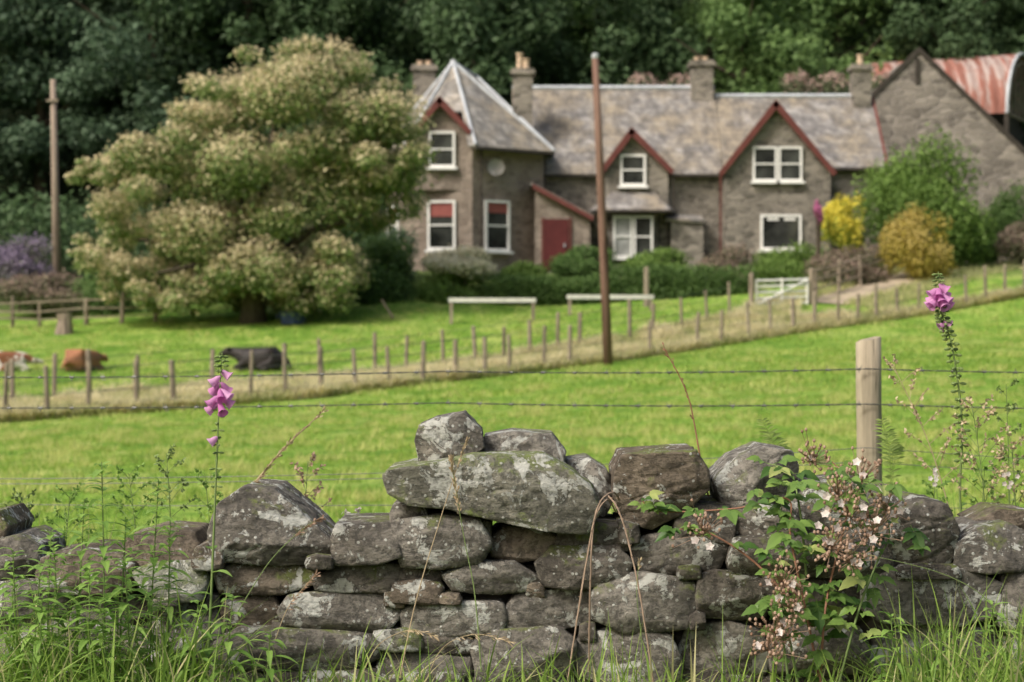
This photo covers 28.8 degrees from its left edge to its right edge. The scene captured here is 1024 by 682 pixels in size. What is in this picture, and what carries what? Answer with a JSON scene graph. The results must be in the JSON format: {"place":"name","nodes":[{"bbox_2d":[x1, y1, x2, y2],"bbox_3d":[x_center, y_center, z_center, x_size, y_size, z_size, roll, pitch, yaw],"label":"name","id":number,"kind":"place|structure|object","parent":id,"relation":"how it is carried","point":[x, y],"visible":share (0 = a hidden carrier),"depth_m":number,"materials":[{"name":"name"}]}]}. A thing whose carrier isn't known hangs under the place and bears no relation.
{"place":"outdoors","nodes":[
{"label":"outdoors","id":0,"kind":"place"},
{"bbox_2d":[0,1,1023,545],"bbox_3d":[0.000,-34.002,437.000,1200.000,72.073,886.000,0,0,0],"label":"ground","id":1,"kind":"structure","parent":0,"point":[224,313],"depth_m":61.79,"materials":[{"name":"plant"}]},
{"bbox_2d":[0,547,46,680],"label":"leafy weed","id":2,"kind":"object","parent":1,"relation":"on","point":[10,610],"visible":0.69,"depth_m":4.60,"materials":[{"name":"green plant"}]},
{"bbox_2d":[0,229,61,309],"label":"purple bush","id":3,"kind":"object","parent":1,"relation":"on","point":[16,262],"visible":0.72,"depth_m":83.85,"materials":[{"name":"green plant"}]},
{"bbox_2d":[0,268,84,316],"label":"brown thicket","id":4,"kind":"object","parent":1,"relation":"on","point":[23,289],"visible":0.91,"depth_m":80.33,"materials":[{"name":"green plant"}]},
{"bbox_2d":[46,79,60,282],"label":"telegraph pole","id":5,"kind":"object","parent":1,"relation":"on","point":[56,243],"visible":0.83,"depth_m":83.88,"materials":[{"name":"brown wood"}]},
{"bbox_2d":[0,0,130,206],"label":"tree","id":6,"kind":"object","parent":1,"relation":"on","point":[24,145],"visible":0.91,"depth_m":105.96,"materials":[{"name":"green plant"}]},
{"bbox_2d":[0,0,137,153],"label":"tree","id":7,"kind":"object","parent":1,"relation":"on","point":[80,30],"visible":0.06,"depth_m":112.76,"materials":[{"name":"green plant"}]},
{"bbox_2d":[0,292,159,327],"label":"paddock fence","id":8,"kind":"object","parent":1,"relation":"on","point":[122,308],"visible":0.73,"depth_m":76.87,"materials":[{"name":"brown wood"}]},
{"bbox_2d":[60,349,108,370],"bbox_3d":[-13.290,0.602,62.081,0.939,0.691,2.125,0,0,28],"label":"cow","id":9,"kind":"object","parent":1,"relation":"on","point":[71,362],"visible":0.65,"depth_m":61.46},
{"bbox_2d":[70,256,174,315],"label":"brown thicket","id":10,"kind":"object","parent":1,"relation":"on","point":[90,284],"visible":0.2,"depth_m":80.84,"materials":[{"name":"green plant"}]},
{"bbox_2d":[71,0,232,134],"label":"tree","id":11,"kind":"object","parent":1,"relation":"on","point":[107,107],"visible":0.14,"depth_m":111.09,"materials":[{"name":"green plant"}]},
{"bbox_2d":[69,0,250,207],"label":"tree","id":12,"kind":"object","parent":1,"relation":"on","point":[135,47],"visible":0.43,"depth_m":104.82,"materials":[{"name":"green plant"}]},
{"bbox_2d":[0,177,385,280],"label":"woodland undergrowth","id":13,"kind":"object","parent":1,"relation":"on","point":[44,227],"visible":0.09,"depth_m":98.28,"materials":[{"name":"green plant"}]},
{"bbox_2d":[187,355,234,679],"bbox_3d":[-0.714,0.438,4.739,0.128,0.819,0.143,0,0,-43],"label":"foxglove","id":14,"kind":"object","parent":1,"relation":"on","point":[220,392],"visible":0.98,"depth_m":4.75,"materials":[{"name":"green plant"}]},
{"bbox_2d":[163,0,312,127],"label":"tree","id":15,"kind":"object","parent":1,"relation":"on","point":[260,17],"visible":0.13,"depth_m":108.87,"materials":[{"name":"green plant"}]},
{"bbox_2d":[121,0,368,189],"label":"tree","id":16,"kind":"object","parent":1,"relation":"on","point":[187,9],"visible":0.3,"depth_m":105.47,"materials":[{"name":"green plant"}]},
{"bbox_2d":[64,33,443,323],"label":"flowering tree","id":17,"kind":"object","parent":1,"relation":"on","point":[212,249],"visible":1,"depth_m":74.40,"materials":[{"name":"green plant"}]},
{"bbox_2d":[219,347,290,370],"bbox_3d":[-7.994,0.559,62.014,2.353,0.763,1.038,0,0,8],"label":"cow","id":18,"kind":"object","parent":1,"relation":"on","point":[267,362],"visible":0.75,"depth_m":61.69},
{"bbox_2d":[254,0,435,162],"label":"tree","id":19,"kind":"object","parent":1,"relation":"on","point":[361,18],"visible":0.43,"depth_m":104.58,"materials":[{"name":"green plant"}]},
{"bbox_2d":[0,282,730,401],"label":"field fence","id":20,"kind":"object","parent":1,"relation":"on","point":[11,386],"visible":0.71,"depth_m":59.58,"materials":[{"name":"brown wood"}]},
{"bbox_2d":[347,231,418,306],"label":"dark bush","id":21,"kind":"object","parent":1,"relation":"on","point":[387,269],"visible":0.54,"depth_m":80.21,"materials":[{"name":"green plant"}]},
{"bbox_2d":[414,270,488,303],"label":"garden bush","id":22,"kind":"object","parent":1,"relation":"on","point":[443,287],"visible":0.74,"depth_m":79.72,"materials":[{"name":"green plant"}]},
{"bbox_2d":[418,244,500,285],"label":"cream flower bush","id":23,"kind":"object","parent":1,"relation":"on","point":[460,262],"visible":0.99,"depth_m":80.30,"materials":[{"name":"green plant"}]},
{"bbox_2d":[383,0,592,118],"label":"tree","id":24,"kind":"object","parent":1,"relation":"on","point":[468,37],"visible":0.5,"depth_m":101.70,"materials":[{"name":"green plant"}]},
{"bbox_2d":[0,495,1023,681],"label":"dry stone wall","id":25,"kind":"structure","parent":1,"relation":"on","point":[527,582],"depth_m":5.00,"materials":[{"name":"stone"}]},
{"bbox_2d":[0,525,64,579],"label":"top stone","id":26,"kind":"object","parent":25,"relation":"on","point":[27,542],"visible":0.62,"depth_m":5.03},
{"bbox_2d":[0,503,34,537],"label":"top stone","id":27,"kind":"object","parent":26,"relation":"on","point":[15,518],"visible":0.87,"depth_m":5.17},
{"bbox_2d":[111,462,160,531],"bbox_3d":[-1.016,0.452,5.354,0.122,0.255,0.110,0,0,-36],"label":"flowering weed","id":28,"kind":"object","parent":25,"relation":"on","point":[134,477],"visible":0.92,"depth_m":5.35,"materials":[{"name":"green plant"}]},
{"bbox_2d":[125,520,208,565],"bbox_3d":[-0.883,0.530,5.174,0.202,0.108,0.335,0,0,0],"label":"top stone","id":29,"kind":"object","parent":25,"relation":"on","point":[195,533],"visible":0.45,"depth_m":5.04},
{"bbox_2d":[207,479,335,565],"bbox_3d":[-0.609,0.467,5.162,0.324,0.205,0.382,0,0,0],"label":"top stone","id":30,"kind":"object","parent":25,"relation":"on","point":[264,522],"visible":0.85,"depth_m":5.00,"materials":[{"name":"stone"}]},
{"bbox_2d":[382,451,601,534],"bbox_3d":[-0.050,0.382,5.144,0.553,0.205,0.417,0,0,0],"label":"top stone","id":31,"kind":"object","parent":25,"relation":"on","point":[541,491],"visible":0.86,"depth_m":4.95,"materials":[{"name":"stone"}]},
{"bbox_2d":[414,410,484,460],"bbox_3d":[-0.160,0.254,5.160,0.184,0.145,0.203,0,0,0],"label":"top stone","id":32,"kind":"object","parent":31,"relation":"on","point":[441,436],"visible":0.77,"depth_m":5.07,"materials":[{"name":"stone"}]},
{"bbox_2d":[480,428,565,461],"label":"top stone","id":33,"kind":"object","parent":31,"relation":"on","point":[521,439],"visible":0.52,"depth_m":5.13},
{"bbox_2d":[565,453,613,517],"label":"top stone","id":34,"kind":"object","parent":25,"relation":"on","point":[593,470],"visible":0.44,"depth_m":5.14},
{"bbox_2d":[608,443,709,529],"bbox_3d":[0.379,0.376,5.166,0.248,0.210,0.355,0,0,0],"label":"top stone","id":35,"kind":"object","parent":25,"relation":"on","point":[678,475],"visible":0.88,"depth_m":5.01,"materials":[{"name":"stone"}]},
{"bbox_2d":[709,441,798,506],"bbox_3d":[0.629,0.353,5.220,0.228,0.170,0.343,0,0,0],"label":"top stone","id":36,"kind":"object","parent":25,"relation":"on","point":[735,475],"visible":0.59,"depth_m":5.08,"materials":[{"name":"stone"}]},
{"bbox_2d":[784,473,903,538],"bbox_3d":[0.855,0.440,5.223,0.306,0.174,0.336,0,0,0],"label":"top stone","id":37,"kind":"object","parent":25,"relation":"on","point":[815,516],"visible":0.12,"depth_m":5.07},
{"bbox_2d":[882,491,960,565],"bbox_3d":[1.037,0.490,5.161,0.186,0.190,0.362,0,0,0],"label":"top stone","id":38,"kind":"object","parent":25,"relation":"on","point":[933,520],"visible":0.64,"depth_m":5.00,"materials":[{"name":"stone"}]},
{"bbox_2d":[949,394,1023,502],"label":"flowering weed","id":39,"kind":"object","parent":25,"relation":"on","point":[991,411],"visible":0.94,"depth_m":5.40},
{"bbox_2d":[951,516,1023,574],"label":"top stone","id":40,"kind":"object","parent":25,"relation":"on","point":[988,547],"visible":0.8,"depth_m":5.00,"materials":[{"name":"stone"}]},
{"bbox_2d":[957,502,1023,529],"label":"top stone","id":41,"kind":"object","parent":40,"relation":"on","point":[1009,513],"visible":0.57,"depth_m":5.16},
{"bbox_2d":[0,282,1023,420],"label":"pasture grass","id":42,"kind":"structure","parent":1,"relation":"on","point":[699,387],"depth_m":59.44,"materials":[{"name":"plant"}]},
{"bbox_2d":[0,283,1023,422],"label":"rough grass","id":43,"kind":"structure","parent":1,"relation":"on","point":[158,393],"depth_m":59.13,"materials":[{"name":"plant"}]},
{"bbox_2d":[0,558,1023,681],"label":"verge grass","id":44,"kind":"structure","parent":1,"relation":"on","point":[949,675],"depth_m":4.60,"materials":[{"name":"plant"}]},
{"bbox_2d":[0,559,67,681],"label":"leafy weed","id":45,"kind":"object","parent":44,"relation":"on","point":[44,579],"visible":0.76,"depth_m":4.54,"materials":[{"name":"green plant"}]},
{"bbox_2d":[5,592,76,681],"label":"leafy weed","id":46,"kind":"object","parent":44,"relation":"on","point":[38,642],"visible":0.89,"depth_m":4.50,"materials":[{"name":"green plant"}]},
{"bbox_2d":[10,528,77,681],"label":"leafy weed","id":47,"kind":"object","parent":44,"relation":"on","point":[50,536],"visible":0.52,"depth_m":4.72,"materials":[{"name":"green plant"}]},
{"bbox_2d":[18,545,95,681],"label":"leafy weed","id":48,"kind":"object","parent":44,"relation":"on","point":[54,549],"visible":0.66,"depth_m":4.64,"materials":[{"name":"green plant"}]},
{"bbox_2d":[42,502,113,681],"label":"leafy weed","id":49,"kind":"object","parent":44,"relation":"on","point":[81,553],"visible":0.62,"depth_m":4.70,"materials":[{"name":"green plant"}]},
{"bbox_2d":[51,565,127,680],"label":"leafy weed","id":50,"kind":"object","parent":44,"relation":"on","point":[82,643],"visible":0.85,"depth_m":4.50,"materials":[{"name":"green plant"}]},
{"bbox_2d":[66,461,140,681],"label":"leafy weed","id":51,"kind":"object","parent":44,"relation":"on","point":[106,563],"visible":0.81,"depth_m":4.62,"materials":[{"name":"green plant"}]},
{"bbox_2d":[77,598,146,681],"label":"leafy weed","id":52,"kind":"object","parent":44,"relation":"on","point":[99,611],"visible":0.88,"depth_m":4.48,"materials":[{"name":"green plant"}]},
{"bbox_2d":[93,518,158,681],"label":"leafy weed","id":53,"kind":"object","parent":44,"relation":"on","point":[131,536],"visible":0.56,"depth_m":4.68,"materials":[{"name":"green plant"}]},
{"bbox_2d":[92,552,161,681],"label":"leafy weed","id":54,"kind":"object","parent":44,"relation":"on","point":[122,606],"visible":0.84,"depth_m":4.55,"materials":[{"name":"green plant"}]},
{"bbox_2d":[121,477,189,680],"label":"leafy weed","id":55,"kind":"object","parent":44,"relation":"on","point":[153,560],"visible":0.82,"depth_m":4.80,"materials":[{"name":"green plant"}]},
{"bbox_2d":[131,518,202,679],"bbox_3d":[-0.820,0.659,4.750,0.189,0.474,0.185,0,0,0],"label":"leafy weed","id":56,"kind":"object","parent":44,"relation":"on","point":[170,541],"visible":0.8,"depth_m":4.74,"materials":[{"name":"green plant"}]},
{"bbox_2d":[195,593,258,681],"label":"leafy weed","id":57,"kind":"object","parent":44,"relation":"on","point":[229,642],"visible":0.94,"depth_m":4.61,"materials":[{"name":"green plant"}]},
{"bbox_2d":[567,491,653,681],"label":"dead bramble","id":58,"kind":"object","parent":44,"relation":"on","point":[609,498],"visible":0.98,"depth_m":4.82,"materials":[{"name":"plant"}]},
{"bbox_2d":[860,611,926,681],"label":"leafy weed","id":59,"kind":"object","parent":44,"relation":"on","point":[885,631],"visible":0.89,"depth_m":4.60,"materials":[{"name":"green plant"}]},
{"bbox_2d":[0,261,1023,409],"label":"field fence","id":60,"kind":"object","parent":1,"relation":"on","point":[136,388],"visible":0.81,"depth_m":56.01,"materials":[{"name":"brown wood"}]},
{"bbox_2d":[493,260,551,287],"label":"garden bush","id":61,"kind":"object","parent":1,"relation":"on","point":[523,268],"visible":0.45,"depth_m":81.50,"materials":[{"name":"green plant"}]},
{"bbox_2d":[32,490,1021,544],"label":"bank grass","id":62,"kind":"structure","parent":1,"relation":"on","point":[219,499],"depth_m":5.86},
{"bbox_2d":[883,354,973,504],"bbox_3d":[1.174,0.276,5.593,0.252,0.481,0.137,0,0,0],"label":"flowering weed","id":63,"kind":"object","parent":62,"relation":"on","point":[915,413],"visible":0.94,"depth_m":5.60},
{"bbox_2d":[482,272,620,305],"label":"garden hedge","id":64,"kind":"object","parent":1,"relation":"on","point":[540,291],"visible":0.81,"depth_m":79.26,"materials":[{"name":"green plant"}]},
{"bbox_2d":[507,0,650,84],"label":"tree","id":65,"kind":"object","parent":1,"relation":"on","point":[586,45],"visible":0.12,"depth_m":107.61,"materials":[{"name":"green plant"}]},
{"bbox_2d":[547,243,623,287],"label":"clipped bush","id":66,"kind":"object","parent":1,"relation":"on","point":[583,259],"visible":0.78,"depth_m":80.62,"materials":[{"name":"green plant"}]},
{"bbox_2d":[485,0,715,104],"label":"tree","id":67,"kind":"object","parent":1,"relation":"on","point":[661,57],"visible":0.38,"depth_m":105.56,"materials":[{"name":"green plant"}]},
{"bbox_2d":[592,53,612,364],"bbox_3d":[2.719,-3.760,59.800,0.657,9.774,0.290,0,0,0],"label":"telegraph pole","id":68,"kind":"object","parent":1,"relation":"on","point":[605,299],"visible":0.92,"depth_m":59.70,"materials":[{"name":"brown wood"}]},
{"bbox_2d":[386,53,886,273],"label":"farmhouse","id":69,"kind":"object","parent":1,"relation":"on","point":[697,168],"visible":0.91,"depth_m":87.05,"materials":[{"name":"stone"}]},
{"bbox_2d":[424,200,455,251],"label":"window","id":70,"kind":"structure","parent":69,"relation":"in","point":[441,217],"depth_m":84.89,"materials":[{"name":"white paint"}]},
{"bbox_2d":[426,131,456,169],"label":"window","id":71,"kind":"structure","parent":69,"relation":"in","point":[444,140],"depth_m":84.81,"materials":[{"name":"white paint"}]},
{"bbox_2d":[484,200,513,253],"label":"window","id":72,"kind":"structure","parent":69,"relation":"in","point":[496,212],"depth_m":85.31,"materials":[{"name":"white paint"}]},
{"bbox_2d":[542,218,570,269],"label":"door","id":73,"kind":"structure","parent":69,"relation":"in","point":[554,231],"depth_m":85.54,"materials":[{"name":"red paint"}]},
{"bbox_2d":[613,216,634,259],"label":"window","id":74,"kind":"structure","parent":69,"relation":"in","point":[622,225],"depth_m":86.46,"materials":[{"name":"white paint"}]},
{"bbox_2d":[618,154,647,187],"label":"window","id":75,"kind":"structure","parent":69,"relation":"in","point":[632,166],"depth_m":87.41,"materials":[{"name":"white paint"}]},
{"bbox_2d":[634,216,652,254],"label":"window","id":76,"kind":"structure","parent":69,"relation":"in","point":[643,225],"depth_m":86.46,"materials":[{"name":"white paint"}]},
{"bbox_2d":[750,147,779,183],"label":"window","id":77,"kind":"structure","parent":69,"relation":"in","point":[764,158],"depth_m":87.01,"materials":[{"name":"white paint"}]},
{"bbox_2d":[758,214,801,251],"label":"window","id":78,"kind":"structure","parent":69,"relation":"in","point":[776,230],"depth_m":87.01,"materials":[{"name":"white paint"}]},
{"bbox_2d":[778,147,804,183],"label":"window","id":79,"kind":"structure","parent":69,"relation":"in","point":[789,158],"depth_m":87.01,"materials":[{"name":"white paint"}]},
{"bbox_2d":[620,246,694,285],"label":"clipped bush","id":80,"kind":"object","parent":1,"relation":"on","point":[661,256],"visible":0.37,"depth_m":81.57,"materials":[{"name":"green plant"}]},
{"bbox_2d":[609,261,758,301],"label":"garden hedge","id":81,"kind":"object","parent":1,"relation":"on","point":[688,284],"visible":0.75,"depth_m":79.49,"materials":[{"name":"green plant"}]},
{"bbox_2d":[647,0,789,93],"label":"tree","id":82,"kind":"object","parent":1,"relation":"on","point":[690,12],"visible":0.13,"depth_m":111.13,"materials":[{"name":"green plant"}]},
{"bbox_2d":[694,240,758,282],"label":"dusky bush","id":83,"kind":"object","parent":1,"relation":"on","point":[721,258],"visible":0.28,"depth_m":82.50,"materials":[{"name":"brown plant"}]},
{"bbox_2d":[675,0,837,93],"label":"tree","id":84,"kind":"object","parent":1,"relation":"on","point":[749,38],"visible":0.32,"depth_m":102.58,"materials":[{"name":"green plant"}]},
{"bbox_2d":[628,428,930,681],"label":"bramble","id":85,"kind":"object","parent":1,"relation":"on","point":[816,613],"visible":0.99,"depth_m":4.78,"materials":[{"name":"green plant"}]},
{"bbox_2d":[749,268,813,305],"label":"field gate","id":86,"kind":"structure","parent":1,"relation":"on","point":[781,292],"depth_m":74.91,"materials":[{"name":"white wood"}]},
{"bbox_2d":[744,239,830,284],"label":"garden bush","id":87,"kind":"object","parent":1,"relation":"on","point":[783,264],"visible":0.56,"depth_m":82.07,"materials":[{"name":"green plant"}]},
{"bbox_2d":[778,68,825,93],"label":"blossom shrub","id":88,"kind":"object","parent":1,"relation":"on","point":[793,83],"visible":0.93,"depth_m":99.53,"materials":[{"name":"pink plant"}]},
{"bbox_2d":[718,0,924,93],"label":"tree","id":89,"kind":"object","parent":1,"relation":"on","point":[806,15],"visible":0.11,"depth_m":106.30,"materials":[{"name":"green plant"}]},
{"bbox_2d":[812,70,848,93],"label":"blossom shrub","id":90,"kind":"object","parent":1,"relation":"on","point":[836,83],"visible":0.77,"depth_m":99.45,"materials":[{"name":"pink plant"}]},
{"bbox_2d":[740,0,941,63],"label":"tree","id":91,"kind":"object","parent":1,"relation":"on","point":[846,40],"visible":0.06,"depth_m":109.93,"materials":[{"name":"green plant"}]},
{"bbox_2d":[821,191,866,252],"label":"yellow shrub","id":92,"kind":"object","parent":1,"relation":"on","point":[840,227],"visible":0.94,"depth_m":82.18,"materials":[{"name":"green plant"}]},
{"bbox_2d":[799,244,896,286],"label":"garden bush","id":93,"kind":"object","parent":1,"relation":"on","point":[844,255],"visible":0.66,"depth_m":80.27,"materials":[{"name":"brown plant"}]},
{"bbox_2d":[808,248,919,298],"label":"paddock fence","id":94,"kind":"object","parent":1,"relation":"on","point":[839,273],"visible":0.57,"depth_m":77.90,"materials":[{"name":"brown wood"}]},
{"bbox_2d":[856,336,881,480],"bbox_3d":[1.437,0.735,8.000,0.111,1.508,0.095,0,0,0],"label":"fence post","id":95,"kind":"object","parent":1,"relation":"on","point":[868,382],"visible":0.39,"depth_m":7.96,"materials":[{"name":"brown wood"}]},
{"bbox_2d":[0,365,1023,380],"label":"barbed wire","id":96,"kind":"object","parent":95,"relation":"attached to","point":[449,371],"visible":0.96,"depth_m":7.94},
{"bbox_2d":[1,400,1023,411],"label":"barbed wire","id":97,"kind":"object","parent":95,"relation":"attached to","point":[479,404],"visible":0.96,"depth_m":7.94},
{"bbox_2d":[874,418,904,484],"bbox_3d":[1.078,0.348,5.658,0.086,0.263,0.167,0,0,21],"label":"fern","id":98,"kind":"object","parent":1,"relation":"on","point":[896,446],"visible":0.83,"depth_m":5.61,"materials":[{"name":"green plant"}]},
{"bbox_2d":[767,259,1022,308],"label":"track verge grass","id":99,"kind":"structure","parent":1,"relation":"on","point":[912,287],"depth_m":78.26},
{"bbox_2d":[875,201,957,279],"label":"golden shrub","id":100,"kind":"object","parent":1,"relation":"on","point":[909,246],"visible":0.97,"depth_m":79.56,"materials":[{"name":"yellow plant"}]},
{"bbox_2d":[812,52,1023,146],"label":"curved roof barn","id":101,"kind":"structure","parent":1,"relation":"on","point":[985,83],"depth_m":100.86,"materials":[{"name":"metal"}]},
{"bbox_2d":[848,123,999,267],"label":"round tree","id":102,"kind":"object","parent":1,"relation":"on","point":[901,185],"visible":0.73,"depth_m":83.24,"materials":[{"name":"green plant"}]},
{"bbox_2d":[849,0,1023,140],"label":"tree","id":103,"kind":"object","parent":1,"relation":"on","point":[918,26],"visible":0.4,"depth_m":105.28,"materials":[{"name":"green plant"}]},
{"bbox_2d":[871,47,1023,244],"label":"stone barn","id":104,"kind":"structure","parent":1,"relation":"on","point":[916,91],"depth_m":96.00,"materials":[{"name":"stone"}]},
{"bbox_2d":[924,272,978,512],"bbox_3d":[1.242,0.230,5.498,0.200,0.844,0.121,0,0,23],"label":"foxglove","id":105,"kind":"object","parent":1,"relation":"on","point":[940,298],"visible":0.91,"depth_m":5.50,"materials":[{"name":"green plant"}]},
{"bbox_2d":[954,0,1023,100],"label":"tree","id":106,"kind":"object","parent":1,"relation":"on","point":[1014,13],"visible":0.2,"depth_m":108.36,"materials":[{"name":"green plant"}]},
{"bbox_2d":[978,180,1023,261],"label":"edge bush","id":107,"kind":"object","parent":1,"relation":"on","point":[1006,212],"visible":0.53,"depth_m":87.97,"materials":[{"name":"green plant"}]},
{"bbox_2d":[993,219,1023,264],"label":"edge bush","id":108,"kind":"object","parent":1,"relation":"on","point":[1011,244],"visible":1,"depth_m":84.22,"materials":[{"name":"brown plant"}]},
{"bbox_2d":[802,258,1009,303],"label":"farm track","id":109,"kind":"structure","parent":0,"point":[881,285],"depth_m":78.34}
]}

